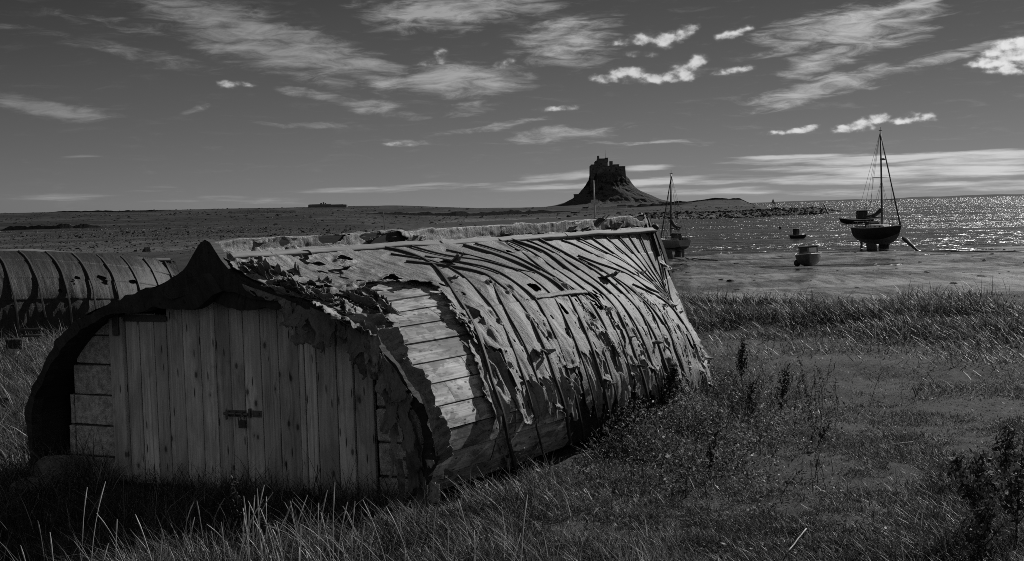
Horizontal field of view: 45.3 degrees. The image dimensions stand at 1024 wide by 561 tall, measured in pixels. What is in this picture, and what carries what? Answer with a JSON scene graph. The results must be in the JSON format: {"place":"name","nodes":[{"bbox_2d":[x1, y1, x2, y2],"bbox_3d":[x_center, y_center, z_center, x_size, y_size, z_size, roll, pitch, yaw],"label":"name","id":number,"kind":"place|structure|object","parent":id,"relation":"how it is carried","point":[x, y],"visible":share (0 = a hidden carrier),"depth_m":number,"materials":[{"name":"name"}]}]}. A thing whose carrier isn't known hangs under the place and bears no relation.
{"place":"outdoors","nodes":[
{"label":"outdoors","id":0,"kind":"place"},
{"bbox_2d":[0,323,136,497],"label":"rough grass","id":1,"kind":"structure","parent":0,"point":[20,390],"depth_m":11.70,"materials":[{"name":"plant"}]},
{"bbox_2d":[0,200,1023,560],"bbox_3d":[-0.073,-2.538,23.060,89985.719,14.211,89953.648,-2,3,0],"label":"ground","id":2,"kind":"structure","parent":0,"point":[1000,266],"depth_m":18.02,"materials":[{"name":"plant"}]},
{"bbox_2d":[0,396,15,410],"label":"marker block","id":3,"kind":"structure","parent":2,"relation":"on","point":[4,399],"depth_m":13.47,"materials":[{"name":"stone"}]},
{"bbox_2d":[5,338,24,356],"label":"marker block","id":4,"kind":"structure","parent":2,"relation":"on","point":[12,343],"depth_m":19.43,"materials":[{"name":"stone"}]},
{"bbox_2d":[9,476,56,495],"bbox_3d":[-3.744,1.639,9.570,0.344,0.214,0.300,-2,3,0],"label":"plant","id":5,"kind":"object","parent":2,"relation":"on","point":[31,479],"visible":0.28,"depth_m":9.47,"materials":[{"name":"plant"}]},
{"bbox_2d":[0,223,103,230],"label":"field wall","id":6,"kind":"structure","parent":2,"relation":"on","point":[62,226],"depth_m":266.99,"materials":[{"name":"stone"}]},
{"bbox_2d":[29,455,83,481],"bbox_3d":[-3.679,1.589,9.924,0.437,0.361,0.347,-2,3,0],"label":"boulder","id":7,"kind":"object","parent":2,"relation":"on","point":[44,461],"visible":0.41,"depth_m":9.79,"materials":[{"name":"grey stone"}]},
{"bbox_2d":[0,249,178,342],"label":"upturned boat shed","id":8,"kind":"structure","parent":2,"relation":"on","point":[39,289],"depth_m":22.18,"materials":[{"name":"wood"}]},
{"bbox_2d":[57,210,164,211],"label":"field wall","id":9,"kind":"structure","parent":2,"relation":"on","point":[111,211],"depth_m":801.75,"materials":[{"name":"stone"}]},
{"bbox_2d":[124,512,136,557],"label":"dock plant","id":10,"kind":"object","parent":2,"relation":"on","point":[131,528],"visible":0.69,"depth_m":7.57,"materials":[{"name":"black plant"}]},
{"bbox_2d":[229,473,242,542],"bbox_3d":[-1.743,1.486,7.766,0.095,0.540,0.106,-2,3,0],"label":"dock plant","id":11,"kind":"object","parent":2,"relation":"on","point":[237,513],"visible":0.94,"depth_m":7.75,"materials":[{"name":"plant"}]},
{"bbox_2d":[20,481,527,560],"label":"seed stalks","id":12,"kind":"object","parent":2,"relation":"on","point":[279,538],"visible":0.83,"depth_m":6.86,"materials":[{"name":"grey plant"}]},
{"bbox_2d":[229,209,365,213],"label":"field wall","id":13,"kind":"structure","parent":2,"relation":"on","point":[270,211],"depth_m":553.65,"materials":[{"name":"stone"}]},
{"bbox_2d":[0,212,604,236],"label":"pale stones","id":14,"kind":"object","parent":2,"relation":"on","point":[203,226],"visible":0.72,"depth_m":235.84,"materials":[{"name":"grey stone"}]},
{"bbox_2d":[308,202,347,206],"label":"ruined fort","id":15,"kind":"structure","parent":2,"relation":"on","point":[327,205],"depth_m":865.21,"materials":[{"name":"grey stone"}]},
{"bbox_2d":[0,427,728,560],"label":"rough grass","id":16,"kind":"structure","parent":2,"relation":"on","point":[381,502],"depth_m":8.28,"materials":[{"name":"grey plant"}]},
{"bbox_2d":[24,213,712,515],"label":"upturned boat shed","id":17,"kind":"structure","parent":2,"relation":"on","point":[431,356],"depth_m":9.67,"materials":[{"name":"wood"}]},
{"bbox_2d":[112,302,247,488],"bbox_3d":[-2.600,0.935,9.669,1.265,1.609,0.092,0,4,24],"label":"door","id":18,"kind":"structure","parent":17,"relation":"in","point":[179,361],"depth_m":9.69,"materials":[{"name":"grey wood"}]},
{"bbox_2d":[228,308,357,499],"bbox_3d":[-1.666,0.941,9.272,1.091,1.590,0.060,0,4,24],"label":"door","id":19,"kind":"structure","parent":17,"relation":"in","point":[293,397],"depth_m":9.28,"materials":[{"name":"wood"}]},
{"bbox_2d":[238,415,246,427],"bbox_3d":[-2.071,1.083,9.421,0.056,0.101,0.028,0,4,24],"label":"padlock","id":20,"kind":"object","parent":19,"relation":"hanging from","point":[242,423],"visible":1,"depth_m":9.41,"materials":[{"name":"black metal"}]},
{"bbox_2d":[0,199,754,228],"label":"scrub","id":21,"kind":"object","parent":2,"relation":"on","point":[619,213],"visible":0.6,"depth_m":527.73,"materials":[{"name":"black plant"}]},
{"bbox_2d":[0,207,841,260],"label":"shingle","id":22,"kind":"object","parent":2,"relation":"on","point":[146,249],"visible":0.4,"depth_m":190.85,"materials":[{"name":"gravel"}]},
{"bbox_2d":[366,210,569,215],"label":"field wall","id":23,"kind":"structure","parent":2,"relation":"on","point":[460,213],"depth_m":644.30,"materials":[{"name":"stone"}]},
{"bbox_2d":[591,180,597,218],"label":"pole","id":24,"kind":"object","parent":2,"relation":"on","point":[594,201],"visible":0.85,"depth_m":139.61,"materials":[{"name":"wood"}]},
{"bbox_2d":[349,353,848,559],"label":"rough grass","id":25,"kind":"structure","parent":2,"relation":"on","point":[536,488],"depth_m":8.96,"materials":[{"name":"grey plant"}]},
{"bbox_2d":[325,464,917,560],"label":"rough grass","id":26,"kind":"structure","parent":2,"relation":"on","point":[740,554],"depth_m":7.55,"materials":[{"name":"plant"}]},
{"bbox_2d":[617,204,626,207],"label":"cottage","id":27,"kind":"structure","parent":2,"relation":"on","point":[622,206],"depth_m":736.78,"materials":[{"name":"stone"}]},
{"bbox_2d":[615,398,633,441],"bbox_3d":[0.992,1.260,10.742,0.196,0.490,0.216,-5,4,-41],"label":"dock plant","id":28,"kind":"object","parent":2,"relation":"on","point":[626,421],"visible":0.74,"depth_m":10.72,"materials":[{"name":"plant"}]},
{"bbox_2d":[578,203,691,210],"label":"field wall","id":29,"kind":"structure","parent":2,"relation":"on","point":[627,206],"depth_m":803.92,"materials":[{"name":"stone"}]},
{"bbox_2d":[660,359,680,407],"bbox_3d":[1.498,1.091,11.633,0.229,0.695,0.233,-2,3,0],"label":"dock plant","id":30,"kind":"object","parent":2,"relation":"on","point":[672,372],"visible":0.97,"depth_m":11.59,"materials":[{"name":"plant"}]},
{"bbox_2d":[470,337,923,515],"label":"undergrowth","id":31,"kind":"object","parent":2,"relation":"on","point":[737,438],"visible":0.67,"depth_m":10.65,"materials":[{"name":"grey plant"}]},
{"bbox_2d":[685,257,717,260],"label":"mooring rope","id":32,"kind":"object","parent":2,"relation":"on","point":[702,259],"visible":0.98,"depth_m":93.17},
{"bbox_2d":[664,198,754,204],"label":"field wall","id":33,"kind":"structure","parent":2,"relation":"on","point":[709,199],"depth_m":879.98,"materials":[{"name":"stone"}]},
{"bbox_2d":[705,427,719,481],"bbox_3d":[1.529,1.345,9.335,0.125,0.451,0.126,0,4,27],"label":"dock plant","id":34,"kind":"object","parent":2,"relation":"on","point":[711,451],"visible":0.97,"depth_m":9.34,"materials":[{"name":"plant"}]},
{"bbox_2d":[638,206,836,218],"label":"seaweed rocks","id":35,"kind":"object","parent":2,"relation":"on","point":[762,214],"visible":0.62,"depth_m":393.74,"materials":[{"name":"black stone"}]},
{"bbox_2d":[733,337,748,383],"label":"dock plant","id":36,"kind":"object","parent":2,"relation":"on","point":[742,350],"visible":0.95,"depth_m":13.98,"materials":[{"name":"plant"}]},
{"bbox_2d":[740,380,757,414],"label":"dock plant","id":37,"kind":"object","parent":2,"relation":"on","point":[752,387],"visible":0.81,"depth_m":12.04,"materials":[{"name":"plant"}]},
{"bbox_2d":[571,355,932,508],"bbox_3d":[2.318,1.206,11.415,2.347,0.521,6.810,0,4,30],"label":"weed tangle","id":38,"kind":"object","parent":2,"relation":"on","point":[716,392],"visible":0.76,"depth_m":10.87,"materials":[{"name":"grey plant"}]},
{"bbox_2d":[775,363,792,420],"bbox_3d":[2.582,1.093,11.702,0.215,0.621,0.134,-4,4,-30],"label":"dock plant","id":39,"kind":"object","parent":2,"relation":"on","point":[784,391],"visible":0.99,"depth_m":11.70,"materials":[{"name":"black plant"}]},
{"bbox_2d":[788,528,806,550],"bbox_3d":[1.722,1.563,7.398,0.013,0.021,0.492,0,4,25],"label":"stick","id":40,"kind":"object","parent":2,"relation":"on","point":[797,539],"visible":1,"depth_m":7.39,"materials":[{"name":"wood"}]},
{"bbox_2d":[795,245,820,265],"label":"cabin boat","id":41,"kind":"object","parent":2,"relation":"on","point":[809,255],"visible":1,"depth_m":77.02,"materials":[{"name":"grey paint"}]},
{"bbox_2d":[814,420,834,449],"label":"dock plant","id":42,"kind":"object","parent":2,"relation":"on","point":[824,430],"visible":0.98,"depth_m":10.50,"materials":[{"name":"plant"}]},
{"bbox_2d":[680,277,1023,360],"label":"bank grass","id":43,"kind":"structure","parent":2,"relation":"on","point":[932,307],"depth_m":20.26,"materials":[{"name":"grey plant"}]},
{"bbox_2d":[680,249,1023,289],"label":"mud debris","id":44,"kind":"object","parent":2,"relation":"on","point":[873,270],"visible":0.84,"depth_m":65.58,"materials":[{"name":"grey soil"}]},
{"bbox_2d":[693,313,1023,395],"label":"bank grass","id":45,"kind":"structure","parent":2,"relation":"on","point":[979,355],"depth_m":16.71,"materials":[{"name":"plant"}]},
{"bbox_2d":[797,451,1023,560],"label":"rough grass","id":46,"kind":"structure","parent":2,"relation":"on","point":[1014,552],"depth_m":7.84,"materials":[{"name":"plant"}]},
{"bbox_2d":[944,450,969,486],"bbox_3d":[3.266,1.397,9.022,0.182,0.284,0.172,0,4,27],"label":"weed plant","id":47,"kind":"object","parent":2,"relation":"on","point":[958,463],"visible":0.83,"depth_m":9.03,"materials":[{"name":"black plant"}]},
{"bbox_2d":[951,443,1008,531],"bbox_3d":[2.886,1.316,7.654,0.364,0.626,0.355,-2,3,0],"label":"weed plant","id":48,"kind":"object","parent":2,"relation":"on","point":[977,474],"visible":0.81,"depth_m":7.62,"materials":[{"name":"black plant"}]},
{"bbox_2d":[958,487,1008,560],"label":"weed plant","id":49,"kind":"object","parent":2,"relation":"on","point":[986,518],"visible":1,"depth_m":6.96,"materials":[{"name":"black plant"}]},
{"bbox_2d":[977,423,1023,475],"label":"weed plant","id":50,"kind":"object","parent":2,"relation":"on","point":[1007,456],"visible":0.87,"depth_m":9.06,"materials":[{"name":"black plant"}]},
{"bbox_2d":[982,430,1023,538],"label":"weed plant","id":51,"kind":"object","parent":2,"relation":"on","point":[1015,486],"visible":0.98,"depth_m":7.50,"materials":[{"name":"black plant"}]},
{"bbox_2d":[0,293,1023,560],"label":"turf grass","id":52,"kind":"structure","parent":0,"point":[930,453],"depth_m":8.69,"materials":[{"name":"grey plant"}]},
{"bbox_2d":[0,0,1023,212],"label":"sky","id":53,"kind":"structure","parent":0,"point":[113,105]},
{"bbox_2d":[547,171,669,206],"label":"castle hill","id":54,"kind":"structure","parent":0,"point":[616,187],"depth_m":975.37,"materials":[{"name":"grey stone"}]},
{"bbox_2d":[589,150,625,182],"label":"castle","id":55,"kind":"structure","parent":54,"relation":"on","point":[599,165],"depth_m":988.52,"materials":[{"name":"stone"}]},
{"bbox_2d":[767,199,865,202],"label":"island","id":56,"kind":"structure","parent":0,"point":[820,200],"depth_m":7029.81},
{"bbox_2d":[651,196,1023,268],"bbox_3d":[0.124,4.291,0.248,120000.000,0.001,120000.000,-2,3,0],"label":"sea","id":57,"kind":"structure","parent":0,"point":[965,224],"depth_m":184.29,"materials":[{"name":"liquid"}]},
{"bbox_2d":[660,173,690,257],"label":"sailing yacht","id":58,"kind":"object","parent":57,"relation":"on","point":[677,243],"visible":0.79,"depth_m":99.60,"materials":[{"name":"paint"}]},
{"bbox_2d":[789,229,806,237],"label":"moored boat","id":59,"kind":"object","parent":57,"relation":"on","point":[796,234],"visible":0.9,"depth_m":142.59,"materials":[{"name":"paint"}]},
{"bbox_2d":[839,203,873,223],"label":"fishing boat","id":60,"kind":"object","parent":57,"relation":"on","point":[860,217],"visible":0.79,"depth_m":221.57,"materials":[{"name":"paint"}]},
{"bbox_2d":[851,127,901,248],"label":"sailing yacht","id":61,"kind":"object","parent":57,"relation":"on","point":[871,234],"visible":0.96,"depth_m":105.32,"materials":[{"name":"paint"}]},
{"bbox_2d":[902,236,918,250],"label":"spar","id":62,"kind":"object","parent":57,"relation":"in","point":[906,240],"visible":0.83,"depth_m":101.94,"materials":[{"name":"grey wood"}]},
{"bbox_2d":[936,250,1023,251],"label":"mooring chain","id":63,"kind":"object","parent":57,"relation":"in","point":[983,251],"visible":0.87,"depth_m":94.15,"materials":[{"name":"black metal"}]},
{"bbox_2d":[886,196,953,199],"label":"island","id":64,"kind":"structure","parent":0,"point":[928,197],"depth_m":5235.36,"materials":[{"name":"grey"}]},
{"bbox_2d":[945,194,1023,197],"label":"island","id":65,"kind":"structure","parent":0,"point":[991,195],"depth_m":6228.44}
]}

